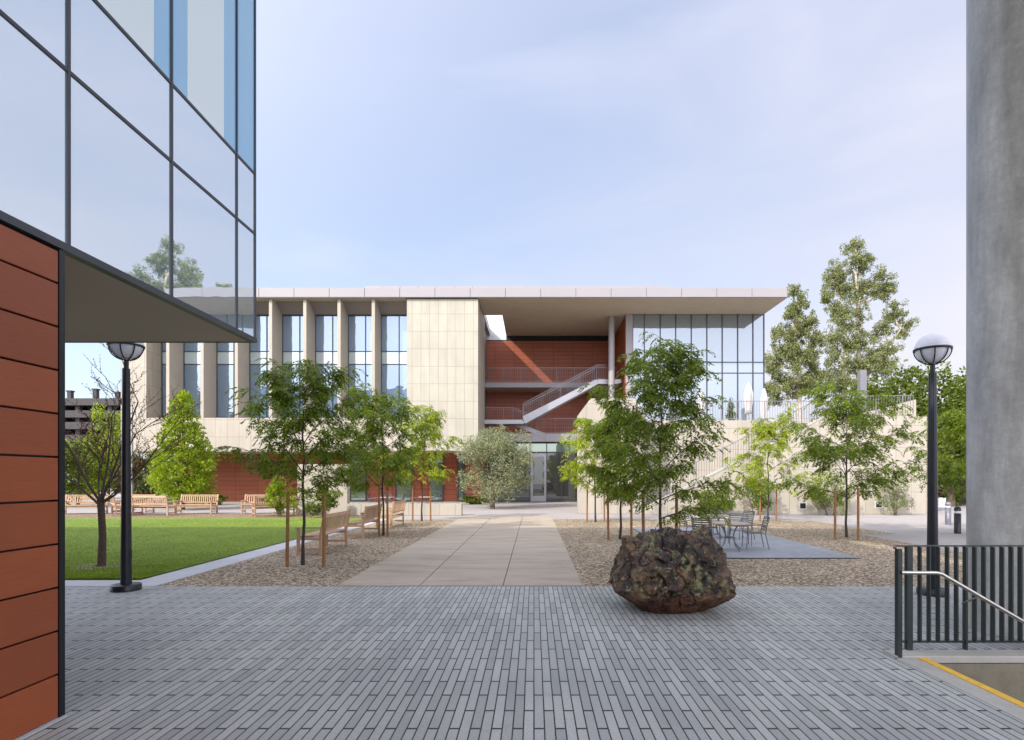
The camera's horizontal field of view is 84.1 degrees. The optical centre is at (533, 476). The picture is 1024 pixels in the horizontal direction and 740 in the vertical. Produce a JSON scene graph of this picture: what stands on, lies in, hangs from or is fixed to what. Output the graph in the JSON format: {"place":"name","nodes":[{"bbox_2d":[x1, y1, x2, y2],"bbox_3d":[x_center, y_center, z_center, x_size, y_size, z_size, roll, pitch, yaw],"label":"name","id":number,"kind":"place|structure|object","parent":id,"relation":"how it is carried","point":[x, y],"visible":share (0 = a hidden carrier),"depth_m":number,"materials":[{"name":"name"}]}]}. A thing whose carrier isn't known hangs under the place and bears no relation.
{"place":"outdoors","nodes":[
{"label":"outdoors","id":0,"kind":"place"},
{"bbox_2d":[65,388,120,488],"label":"parking structure","id":1,"kind":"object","parent":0,"point":[85,405],"visible":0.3,"depth_m":85.00,"materials":[{"name":"concrete"}]},
{"bbox_2d":[0,0,256,739],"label":"glass corner building","id":2,"kind":"structure","parent":0,"point":[127,171],"depth_m":4.50,"materials":[{"name":"blue reflective glass"},{"name":"dark grey metal"},{"name":"terracotta tile"}]},
{"bbox_2d":[65,518,373,578],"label":"lawn","id":3,"kind":"structure","parent":0,"point":[299,521],"depth_m":17.14,"materials":[{"name":"green plant"}]},
{"bbox_2d":[72,563,135,569],"bbox_3d":[-8.446,1.734,11.013,1.146,0.001,0.919,0,0,0],"label":"mulch ring","id":4,"kind":"object","parent":3,"relation":"on","point":[99,567],"visible":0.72,"depth_m":10.98,"materials":[{"name":"brown soil"}]},
{"bbox_2d":[65,343,201,566],"bbox_3d":[-8.473,-0.481,11.205,3.207,4.549,2.731,0,0,30],"label":"bare tree","id":5,"kind":"object","parent":4,"relation":"on","point":[100,501],"visible":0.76,"depth_m":11.10,"materials":[{"name":"brown plant"}]},
{"bbox_2d":[65,513,401,517],"bbox_3d":[-20.500,1.756,25.800,29.000,0.001,3.600,0,0,0],"label":"mulch bed","id":6,"kind":"object","parent":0,"point":[179,515],"visible":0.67,"depth_m":25.84,"materials":[{"name":"brown soil"}]},
{"bbox_2d":[65,494,108,513],"bbox_3d":[-21.404,1.294,26.947,1.840,0.924,0.684,0,0,-11],"label":"garden bench","id":7,"kind":"object","parent":6,"relation":"on","point":[77,506],"visible":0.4,"depth_m":27.10,"materials":[{"name":"brown wood"}]},
{"bbox_2d":[109,495,131,515],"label":"garden bench","id":8,"kind":"object","parent":6,"relation":"on","point":[113,501],"visible":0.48,"depth_m":25.46,"materials":[{"name":"brown wood"}]},
{"bbox_2d":[112,494,155,513],"bbox_3d":[-19.321,1.294,27.344,1.840,0.924,0.684,0,0,7],"label":"garden bench","id":9,"kind":"object","parent":6,"relation":"on","point":[153,510],"visible":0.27,"depth_m":27.49,"materials":[{"name":"brown wood"}]},
{"bbox_2d":[131,495,177,515],"bbox_3d":[-17.388,1.294,25.955,1.840,0.924,0.685,0,0,8],"label":"garden bench","id":10,"kind":"object","parent":6,"relation":"on","point":[145,504],"visible":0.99,"depth_m":25.71,"materials":[{"name":"brown wood"}]},
{"bbox_2d":[173,494,218,513],"bbox_3d":[-16.175,1.294,27.142,1.840,0.924,0.685,0,0,0],"label":"garden bench","id":11,"kind":"object","parent":6,"relation":"on","point":[210,505],"visible":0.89,"depth_m":27.36,"materials":[{"name":"brown wood"}]},
{"bbox_2d":[241,494,283,513],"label":"garden bench","id":12,"kind":"object","parent":6,"relation":"on","point":[245,505],"visible":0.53,"depth_m":27.46,"materials":[{"name":"brown wood"}]},
{"bbox_2d":[251,495,297,516],"bbox_3d":[-11.734,1.294,25.706,1.840,0.924,0.685,0,0,-37],"label":"garden bench","id":13,"kind":"object","parent":6,"relation":"on","point":[254,506],"visible":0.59,"depth_m":25.37,"materials":[{"name":"brown wood"}]},
{"bbox_2d":[264,475,298,516],"bbox_3d":[-11.141,0.828,25.040,1.762,1.887,1.010,0,0,0],"label":"shrub","id":14,"kind":"object","parent":6,"relation":"on","point":[274,492],"visible":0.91,"depth_m":24.91,"materials":[{"name":"green plant"}]},
{"bbox_2d":[299,487,343,516],"bbox_3d":[-9.283,1.040,24.618,1.964,1.464,1.136,0,0,0],"label":"shrub","id":15,"kind":"object","parent":6,"relation":"on","point":[309,507],"visible":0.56,"depth_m":24.57,"materials":[{"name":"green plant"}]},
{"bbox_2d":[297,464,349,514],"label":"freestanding wall","id":16,"kind":"structure","parent":6,"relation":"on","point":[344,501],"depth_m":26.40,"materials":[{"name":"beige concrete"}]},
{"bbox_2d":[121,286,787,502],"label":"office building","id":17,"kind":"structure","parent":0,"point":[471,360],"depth_m":35.94,"materials":[{"name":"beige stone"}]},
{"bbox_2d":[161,343,165,417],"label":"window","id":18,"kind":"structure","parent":17,"relation":"in","point":[163,345],"depth_m":35.94,"materials":[{"name":"glass"}]},
{"bbox_2d":[183,343,199,416],"bbox_3d":[-21.247,-6.995,35.950,1.895,6.510,0.100,0,0,0],"label":"window","id":19,"kind":"structure","parent":17,"relation":"in","point":[191,351],"depth_m":35.94,"materials":[{"name":"glass"}]},
{"bbox_2d":[216,343,234,417],"bbox_3d":[-19.162,-6.995,35.950,1.895,6.510,0.100,0,0,0],"label":"window","id":20,"kind":"structure","parent":17,"relation":"in","point":[225,352],"depth_m":35.94,"materials":[{"name":"glass"}]},
{"bbox_2d":[249,315,268,417],"bbox_3d":[-17.077,-6.995,35.950,1.895,6.510,0.100,0,0,0],"label":"window","id":21,"kind":"structure","parent":17,"relation":"in","point":[260,349],"depth_m":35.94,"materials":[{"name":"glass"}]},
{"bbox_2d":[282,315,302,417],"bbox_3d":[-14.992,-6.995,35.950,1.895,6.510,0.100,0,0,0],"label":"window","id":22,"kind":"structure","parent":17,"relation":"in","point":[292,325],"depth_m":35.94,"materials":[{"name":"glass"}]},
{"bbox_2d":[315,315,336,417],"bbox_3d":[-12.907,-6.995,35.950,1.895,6.510,0.100,0,0,0],"label":"window","id":23,"kind":"structure","parent":17,"relation":"in","point":[325,325],"depth_m":35.94,"materials":[{"name":"glass"}]},
{"bbox_2d":[350,455,366,500],"bbox_3d":[-11.757,0.060,37.935,1.100,3.100,0.110,0,0,0],"label":"window","id":24,"kind":"structure","parent":17,"relation":"in","point":[360,496],"depth_m":37.93,"materials":[{"name":"grey glass"}]},
{"bbox_2d":[348,315,371,417],"bbox_3d":[-10.823,-6.995,35.950,1.895,6.510,0.100,0,0,0],"label":"window","id":25,"kind":"structure","parent":17,"relation":"in","point":[359,326],"depth_m":35.94,"materials":[{"name":"glass"}]},
{"bbox_2d":[381,315,406,417],"bbox_3d":[-8.701,-6.995,35.950,1.969,6.510,0.100,0,0,0],"label":"window","id":26,"kind":"structure","parent":17,"relation":"in","point":[393,327],"depth_m":35.94,"materials":[{"name":"glass"}]},
{"bbox_2d":[396,462,411,500],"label":"window","id":27,"kind":"structure","parent":17,"relation":"in","point":[400,491],"depth_m":37.93,"materials":[{"name":"grey glass"}]},
{"bbox_2d":[429,455,442,500],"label":"window","id":28,"kind":"structure","parent":17,"relation":"in","point":[436,489],"depth_m":37.93,"materials":[{"name":"grey glass"}]},
{"bbox_2d":[458,455,464,500],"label":"window","id":29,"kind":"structure","parent":17,"relation":"in","point":[461,465],"depth_m":37.93,"materials":[{"name":"grey glass"}]},
{"bbox_2d":[531,453,545,500],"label":"door","id":30,"kind":"structure","parent":17,"relation":"in","point":[538,488],"depth_m":40.25,"materials":[{"name":"silver metal"}]},
{"bbox_2d":[337,516,582,585],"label":"concrete path","id":31,"kind":"structure","parent":0,"point":[481,556],"depth_m":12.15,"materials":[{"name":"beige concrete"}]},
{"bbox_2d":[65,494,965,584],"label":"plaza","id":32,"kind":"structure","parent":0,"point":[909,528],"depth_m":25.33,"materials":[{"name":"concrete"}]},
{"bbox_2d":[65,439,105,504],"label":"leafy tree","id":33,"kind":"object","parent":32,"relation":"on","point":[69,461],"visible":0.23,"depth_m":33.19,"materials":[{"name":"green plant"}]},
{"bbox_2d":[65,439,120,504],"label":"leafy tree","id":34,"kind":"object","parent":32,"relation":"on","point":[94,479],"visible":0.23,"depth_m":36.06,"materials":[{"name":"green plant"}]},
{"bbox_2d":[74,401,135,501],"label":"leafy tree","id":35,"kind":"object","parent":32,"relation":"on","point":[117,420],"visible":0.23,"depth_m":39.81,"materials":[{"name":"green plant"}]},
{"bbox_2d":[96,444,154,493],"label":"leafy tree","id":36,"kind":"object","parent":32,"relation":"on","point":[117,485],"visible":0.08,"depth_m":40.28,"materials":[{"name":"green plant"}]},
{"bbox_2d":[131,404,134,509],"bbox_3d":[-21.258,-1.040,30.000,0.260,5.600,0.253,0,0,0],"label":"slim pole","id":37,"kind":"object","parent":32,"relation":"on","point":[132,490],"visible":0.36,"depth_m":29.96,"materials":[{"name":"silver metal"}]},
{"bbox_2d":[113,453,165,500],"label":"leafy tree","id":38,"kind":"object","parent":32,"relation":"on","point":[139,487],"visible":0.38,"depth_m":36.44,"materials":[{"name":"green plant"}]},
{"bbox_2d":[145,390,219,509],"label":"lime green tree","id":39,"kind":"object","parent":32,"relation":"on","point":[195,483],"visible":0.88,"depth_m":30.04,"materials":[{"name":"green plant"}]},
{"bbox_2d":[192,493,228,504],"bbox_3d":[-20.379,1.344,35.435,2.313,0.905,1.312,0,0,0],"label":"shrub","id":40,"kind":"object","parent":32,"relation":"on","point":[222,498],"visible":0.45,"depth_m":35.48,"materials":[{"name":"green plant"}]},
{"bbox_2d":[65,518,385,585],"bbox_3d":[-20.545,1.756,16.760,28.910,0.001,15.280,0,0,0],"label":"kerb strip","id":41,"kind":"object","parent":32,"relation":"on","point":[177,574],"visible":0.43,"depth_m":10.76,"materials":[{"name":"concrete"}]},
{"bbox_2d":[347,503,462,514],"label":"wall","id":42,"kind":"structure","parent":32,"relation":"on","point":[436,508],"depth_m":25.90,"materials":[{"name":"beige concrete"}]},
{"bbox_2d":[461,495,485,503],"bbox_3d":[-3.856,1.485,36.440,1.738,0.710,0.910,0,0,0],"label":"shrub","id":43,"kind":"object","parent":32,"relation":"on","point":[467,498],"visible":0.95,"depth_m":36.37,"materials":[{"name":"green plant"}]},
{"bbox_2d":[454,422,536,508],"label":"olive tree","id":44,"kind":"object","parent":32,"relation":"on","point":[489,445],"visible":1,"depth_m":31.11,"materials":[{"name":"green plant"}]},
{"bbox_2d":[693,490,736,511],"bbox_3d":[8.251,1.159,25.972,1.996,1.228,1.484,0,0,0],"label":"shrub","id":45,"kind":"object","parent":32,"relation":"on","point":[732,500],"visible":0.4,"depth_m":25.69,"materials":[{"name":"green plant"}]},
{"bbox_2d":[577,395,926,513],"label":"raised terrace","id":46,"kind":"structure","parent":32,"relation":"on","point":[715,470],"depth_m":26.80,"materials":[{"name":"beige concrete"}]},
{"bbox_2d":[696,390,705,419],"bbox_3d":[10.017,-4.044,34.000,0.600,2.368,0.600,0,0,0],"label":"patio umbrella","id":47,"kind":"object","parent":46,"relation":"on","point":[700,401],"visible":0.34,"depth_m":33.82,"materials":[{"name":"white fabric"}]},
{"bbox_2d":[725,397,736,419],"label":"potted conifer","id":48,"kind":"object","parent":46,"relation":"on","point":[730,411],"visible":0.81,"depth_m":30.95,"materials":[{"name":"green plant"}]},
{"bbox_2d":[744,382,752,419],"bbox_3d":[12.490,-4.198,33.000,0.600,2.676,0.600,0,0,0],"label":"patio umbrella","id":49,"kind":"object","parent":46,"relation":"on","point":[748,394],"visible":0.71,"depth_m":32.83,"materials":[{"name":"white fabric"}]},
{"bbox_2d":[760,388,767,419],"bbox_3d":[12.583,-3.863,31.000,0.600,2.007,0.600,0,0,0],"label":"patio umbrella","id":50,"kind":"object","parent":46,"relation":"on","point":[763,397],"visible":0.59,"depth_m":30.88,"materials":[{"name":"white fabric"}]},
{"bbox_2d":[858,370,866,411],"bbox_3d":[17.081,-4.206,29.500,0.480,2.691,0.500,0,0,0],"label":"steel pylon","id":51,"kind":"object","parent":46,"relation":"on","point":[862,379],"visible":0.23,"depth_m":29.35,"materials":[{"name":"grey metal"}]},
{"bbox_2d":[732,474,775,514],"bbox_3d":[10.097,0.798,26.049,1.889,1.943,1.248,0,0,16],"label":"shrub","id":52,"kind":"object","parent":32,"relation":"on","point":[764,500],"visible":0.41,"depth_m":26.00,"materials":[{"name":"green plant"}]},
{"bbox_2d":[805,472,855,515],"bbox_3d":[13.626,0.779,26.095,2.301,2.132,1.146,0,0,12],"label":"shrub","id":53,"kind":"object","parent":32,"relation":"on","point":[840,502],"visible":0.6,"depth_m":25.99,"materials":[{"name":"green plant"}]},
{"bbox_2d":[815,381,881,418],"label":"dense tree","id":54,"kind":"object","parent":32,"relation":"on","point":[855,388],"visible":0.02,"depth_m":57.09,"materials":[{"name":"green plant"}]},
{"bbox_2d":[842,376,924,411],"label":"dense tree","id":55,"kind":"object","parent":32,"relation":"on","point":[870,388],"visible":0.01,"depth_m":50.22,"materials":[{"name":"green plant"}]},
{"bbox_2d":[872,473,914,514],"bbox_3d":[16.593,0.714,26.089,2.002,2.106,0.904,0,0,0],"label":"shrub","id":56,"kind":"object","parent":32,"relation":"on","point":[893,501],"visible":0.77,"depth_m":26.03,"materials":[{"name":"green plant"}]},
{"bbox_2d":[867,359,957,421],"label":"dense tree","id":57,"kind":"object","parent":32,"relation":"on","point":[920,389],"visible":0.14,"depth_m":45.55,"materials":[{"name":"green plant"}]},
{"bbox_2d":[903,407,965,501],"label":"young tree","id":58,"kind":"object","parent":32,"relation":"on","point":[959,427],"visible":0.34,"depth_m":17.01,"materials":[{"name":"green plant"}]},
{"bbox_2d":[916,366,965,446],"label":"dense tree","id":59,"kind":"object","parent":32,"relation":"on","point":[947,384],"visible":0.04,"depth_m":44.03,"materials":[{"name":"green plant"}]},
{"bbox_2d":[938,498,945,506],"bbox_3d":[23.490,1.485,33.200,0.994,0.550,0.400,0,0,0],"label":"sign","id":60,"kind":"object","parent":32,"relation":"on","point":[941,502],"depth_m":33.00,"materials":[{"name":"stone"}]},
{"bbox_2d":[927,426,965,506],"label":"dense tree","id":61,"kind":"object","parent":32,"relation":"on","point":[952,453],"visible":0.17,"depth_m":33.81,"materials":[{"name":"green plant"}]},
{"bbox_2d":[927,376,965,444],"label":"dense tree","id":62,"kind":"object","parent":32,"relation":"on","point":[950,402],"visible":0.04,"depth_m":42.01,"materials":[{"name":"green plant"}]},
{"bbox_2d":[945,502,950,524],"bbox_3d":[15.332,1.340,20.985,0.194,0.840,0.194,0,0,0],"label":"light bollard","id":63,"kind":"object","parent":32,"relation":"on","point":[948,514],"visible":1,"depth_m":20.92,"materials":[{"name":"grey metal"}]},
{"bbox_2d":[954,506,960,533],"bbox_3d":[13.224,1.340,17.695,0.194,0.840,0.194,0,0,0],"label":"light bollard","id":64,"kind":"object","parent":32,"relation":"on","point":[957,520],"visible":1,"depth_m":17.62,"materials":[{"name":"black metal"}]},
{"bbox_2d":[65,0,965,477],"label":"sky","id":65,"kind":"structure","parent":0,"point":[681,144],"materials":[{"name":"blue"}]},
{"bbox_2d":[23,586,1023,739],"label":"paved court","id":66,"kind":"object","parent":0,"point":[431,663],"visible":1,"depth_m":5.24,"materials":[{"name":"stone"}]},
{"bbox_2d":[106,343,145,592],"bbox_3d":[-6.345,-0.258,8.820,0.498,4.035,0.498,0,0,0],"label":"street lamp","id":67,"kind":"object","parent":66,"relation":"on","point":[128,351],"visible":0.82,"depth_m":8.77,"materials":[{"name":"black metal"}]},
{"bbox_2d":[608,525,736,613],"bbox_3d":[1.820,1.205,7.648,1.626,1.110,1.481,0,0,0],"label":"boulder","id":68,"kind":"object","parent":66,"relation":"on","point":[666,570],"visible":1,"depth_m":7.14,"materials":[{"name":"brown stone"}]},
{"bbox_2d":[913,333,952,596],"bbox_3d":[5.970,-0.193,8.490,0.498,3.905,0.498,0,0,0],"label":"street lamp","id":69,"kind":"object","parent":66,"relation":"on","point":[932,350],"visible":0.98,"depth_m":8.44,"materials":[{"name":"black metal"}]},
{"bbox_2d":[883,650,1023,721],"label":"sunken stair","id":70,"kind":"object","parent":66,"relation":"in","point":[994,678],"visible":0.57,"depth_m":5.50,"materials":[{"name":"concrete"}]},
{"bbox_2d":[893,545,1023,657],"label":"stair guardrail","id":71,"kind":"object","parent":70,"relation":"attached to","point":[908,572],"visible":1,"depth_m":5.69,"materials":[{"name":"black metal"}]},
{"bbox_2d":[966,0,1023,639],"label":"concrete column","id":72,"kind":"structure","parent":66,"relation":"on","point":[994,272],"depth_m":6.31,"materials":[{"name":"grey concrete"}]},
{"bbox_2d":[158,519,961,585],"bbox_3d":[2.555,1.760,16.360,17.290,0.001,14.480,0,0,0],"label":"gravel bed","id":73,"kind":"object","parent":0,"point":[592,550],"visible":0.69,"depth_m":12.09,"materials":[{"name":"beige gravel"}]},
{"bbox_2d":[285,492,297,566],"bbox_3d":[-4.755,1.030,11.135,0.253,1.461,0.068,0,0,0],"label":"tree stake","id":74,"kind":"object","parent":73,"relation":"on","point":[287,528],"visible":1,"depth_m":11.11,"materials":[{"name":"brown wood"}]},
{"bbox_2d":[209,357,385,564],"bbox_3d":[-4.627,-0.384,11.420,2.860,4.288,3.262,0,0,0],"label":"young tree","id":75,"kind":"object","parent":73,"relation":"on","point":[295,425],"visible":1,"depth_m":11.19,"materials":[{"name":"green plant"}]},
{"bbox_2d":[300,492,325,566],"bbox_3d":[-4.359,1.030,11.135,0.549,1.461,0.068,0,0,0],"label":"tree stake","id":76,"kind":"object","parent":73,"relation":"on","point":[324,533],"visible":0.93,"depth_m":11.11,"materials":[{"name":"brown wood"}]},
{"bbox_2d":[294,509,350,554],"bbox_3d":[-5.038,1.294,13.650,0.685,0.924,1.840,0,0,0],"label":"garden bench","id":77,"kind":"object","parent":73,"relation":"on","point":[317,535],"visible":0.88,"depth_m":13.41,"materials":[{"name":"brown wood"}]},
{"bbox_2d":[344,503,381,538],"bbox_3d":[-5.118,1.294,17.045,0.685,0.924,1.840,0,0,-1],"label":"garden bench","id":78,"kind":"object","parent":73,"relation":"on","point":[370,513],"visible":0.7,"depth_m":16.51,"materials":[{"name":"brown wood"}]},
{"bbox_2d":[378,487,379,536],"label":"tree stake","id":79,"kind":"object","parent":73,"relation":"on","point":[378,511],"visible":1,"depth_m":16.67,"materials":[{"name":"brown wood"}]},
{"bbox_2d":[328,383,432,535],"bbox_3d":[-4.642,-0.469,16.978,3.146,4.460,3.872,0,0,0],"label":"young tree","id":80,"kind":"object","parent":73,"relation":"on","point":[369,428],"visible":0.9,"depth_m":16.72,"materials":[{"name":"green plant"}]},
{"bbox_2d":[381,487,388,536],"bbox_3d":[-4.370,1.030,16.567,0.254,1.460,0.068,0,0,0],"label":"tree stake","id":81,"kind":"object","parent":73,"relation":"on","point":[387,519],"visible":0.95,"depth_m":16.54,"materials":[{"name":"brown wood"}]},
{"bbox_2d":[376,499,406,527],"bbox_3d":[-5.098,1.294,20.250,0.685,0.924,1.840,0,0,0],"label":"garden bench","id":82,"kind":"object","parent":73,"relation":"on","point":[397,506],"visible":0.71,"depth_m":20.14,"materials":[{"name":"brown wood"}]},
{"bbox_2d":[412,484,419,520],"bbox_3d":[-4.664,1.030,22.577,0.399,1.460,0.068,0,0,0],"label":"tree stake","id":83,"kind":"object","parent":73,"relation":"on","point":[413,488],"visible":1,"depth_m":22.57,"materials":[{"name":"brown wood"}]},
{"bbox_2d":[374,404,464,520],"bbox_3d":[-4.532,-0.588,22.266,3.082,4.699,3.212,0,0,30],"label":"young tree","id":84,"kind":"object","parent":73,"relation":"on","point":[430,418],"visible":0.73,"depth_m":22.29,"materials":[{"name":"green plant"}]},
{"bbox_2d":[556,416,632,521],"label":"young tree","id":85,"kind":"object","parent":73,"relation":"on","point":[574,464],"visible":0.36,"depth_m":21.77,"materials":[{"name":"green plant"}]},
{"bbox_2d":[607,492,609,539],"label":"tree stake","id":86,"kind":"object","parent":73,"relation":"on","point":[608,518],"visible":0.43,"depth_m":15.87,"materials":[{"name":"brown wood"}]},
{"bbox_2d":[579,399,670,538],"bbox_3d":[2.671,-0.219,16.262,2.840,3.968,2.666,0,0,0],"label":"young tree","id":87,"kind":"object","parent":73,"relation":"on","point":[606,432],"visible":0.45,"depth_m":15.91,"materials":[{"name":"green plant"}]},
{"bbox_2d":[630,495,632,535],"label":"tree stake","id":88,"kind":"object","parent":73,"relation":"on","point":[631,520],"visible":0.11,"depth_m":15.88,"materials":[{"name":"brown wood"}]},
{"bbox_2d":[641,492,657,532],"bbox_3d":[2.380,1.030,11.608,0.355,1.461,0.068,0,0,0],"label":"tree stake","id":89,"kind":"object","parent":73,"relation":"on","point":[643,522],"visible":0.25,"depth_m":11.58,"materials":[{"name":"brown wood"}]},
{"bbox_2d":[577,331,757,529],"bbox_3d":[2.647,-0.664,11.442,3.526,4.853,3.552,0,0,0],"label":"young tree","id":90,"kind":"object","parent":73,"relation":"on","point":[675,386],"visible":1,"depth_m":11.11,"materials":[{"name":"green plant"}]},
{"bbox_2d":[663,496,677,528],"bbox_3d":[2.753,1.030,11.608,0.401,1.460,0.068,0,0,0],"label":"tree stake","id":91,"kind":"object","parent":73,"relation":"on","point":[676,507],"visible":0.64,"depth_m":11.58,"materials":[{"name":"brown wood"}]},
{"bbox_2d":[721,403,836,520],"bbox_3d":[9.229,-0.557,22.595,4.284,4.637,3.539,0,0,0],"label":"young tree","id":92,"kind":"object","parent":73,"relation":"on","point":[781,444],"visible":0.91,"depth_m":22.15,"materials":[{"name":"green plant"}]},
{"bbox_2d":[744,379,927,536],"bbox_3d":[8.968,-0.563,16.704,4.303,4.650,4.519,0,0,-21],"label":"young tree","id":93,"kind":"object","parent":73,"relation":"on","point":[855,418],"visible":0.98,"depth_m":16.39,"materials":[{"name":"green plant"}]},
{"bbox_2d":[834,488,854,539],"bbox_3d":[8.765,1.030,15.891,0.712,1.460,0.068,0,0,0],"label":"tree stake","id":94,"kind":"object","parent":73,"relation":"on","point":[835,492],"visible":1,"depth_m":15.87,"materials":[{"name":"brown wood"}]},
{"bbox_2d":[857,488,859,539],"bbox_3d":[9.092,1.030,15.891,0.068,1.460,0.068,0,0,0],"label":"tree stake","id":95,"kind":"object","parent":73,"relation":"on","point":[858,523],"visible":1,"depth_m":15.87,"materials":[{"name":"brown wood"}]},
{"bbox_2d":[633,528,859,557],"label":"patio","id":96,"kind":"structure","parent":0,"point":[781,548],"depth_m":13.79,"materials":[{"name":"grey concrete"}]},
{"bbox_2d":[678,512,701,529],"bbox_3d":[4.306,1.351,15.699,0.553,0.783,0.539,0,0,-9],"label":"patio chair","id":97,"kind":"object","parent":96,"relation":"on","point":[686,525],"visible":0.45,"depth_m":15.60,"materials":[{"name":"metal"}]},
{"bbox_2d":[691,517,720,545],"bbox_3d":[4.098,1.351,13.546,0.539,0.783,0.553,0,0,38],"label":"patio chair","id":98,"kind":"object","parent":96,"relation":"on","point":[707,525],"visible":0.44,"depth_m":13.40,"materials":[{"name":"metal"}]},
{"bbox_2d":[712,521,749,551],"bbox_3d":[4.660,1.419,13.500,0.910,0.662,0.910,0,0,0],"label":"patio table","id":99,"kind":"object","parent":96,"relation":"on","point":[734,523],"visible":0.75,"depth_m":13.39,"materials":[{"name":"metal"}]},
{"bbox_2d":[728,513,751,545],"bbox_3d":[5.297,1.351,14.605,0.539,0.783,0.553,0,0,14],"label":"patio chair","id":100,"kind":"object","parent":96,"relation":"on","point":[742,518],"visible":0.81,"depth_m":14.79,"materials":[{"name":"metal"}]},
{"bbox_2d":[727,510,754,539],"bbox_3d":[5.855,1.351,16.002,0.553,0.783,0.539,0,0,-17],"label":"patio chair","id":101,"kind":"object","parent":96,"relation":"on","point":[751,516],"visible":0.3,"depth_m":15.92,"materials":[{"name":"metal"}]},
{"bbox_2d":[742,516,769,549],"bbox_3d":[5.416,1.351,13.849,0.553,0.783,0.539,0,0,9],"label":"patio chair","id":102,"kind":"object","parent":96,"relation":"on","point":[756,532],"visible":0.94,"depth_m":13.77,"materials":[{"name":"metal"}]},
{"bbox_2d":[765,283,835,419],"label":"gum tree","id":103,"kind":"object","parent":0,"point":[791,350],"visible":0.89,"depth_m":79.27,"materials":[{"name":"green plant"}]},
{"bbox_2d":[814,235,920,411],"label":"gum tree","id":104,"kind":"object","parent":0,"point":[876,361],"visible":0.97,"depth_m":87.26,"materials":[{"name":"green plant"}]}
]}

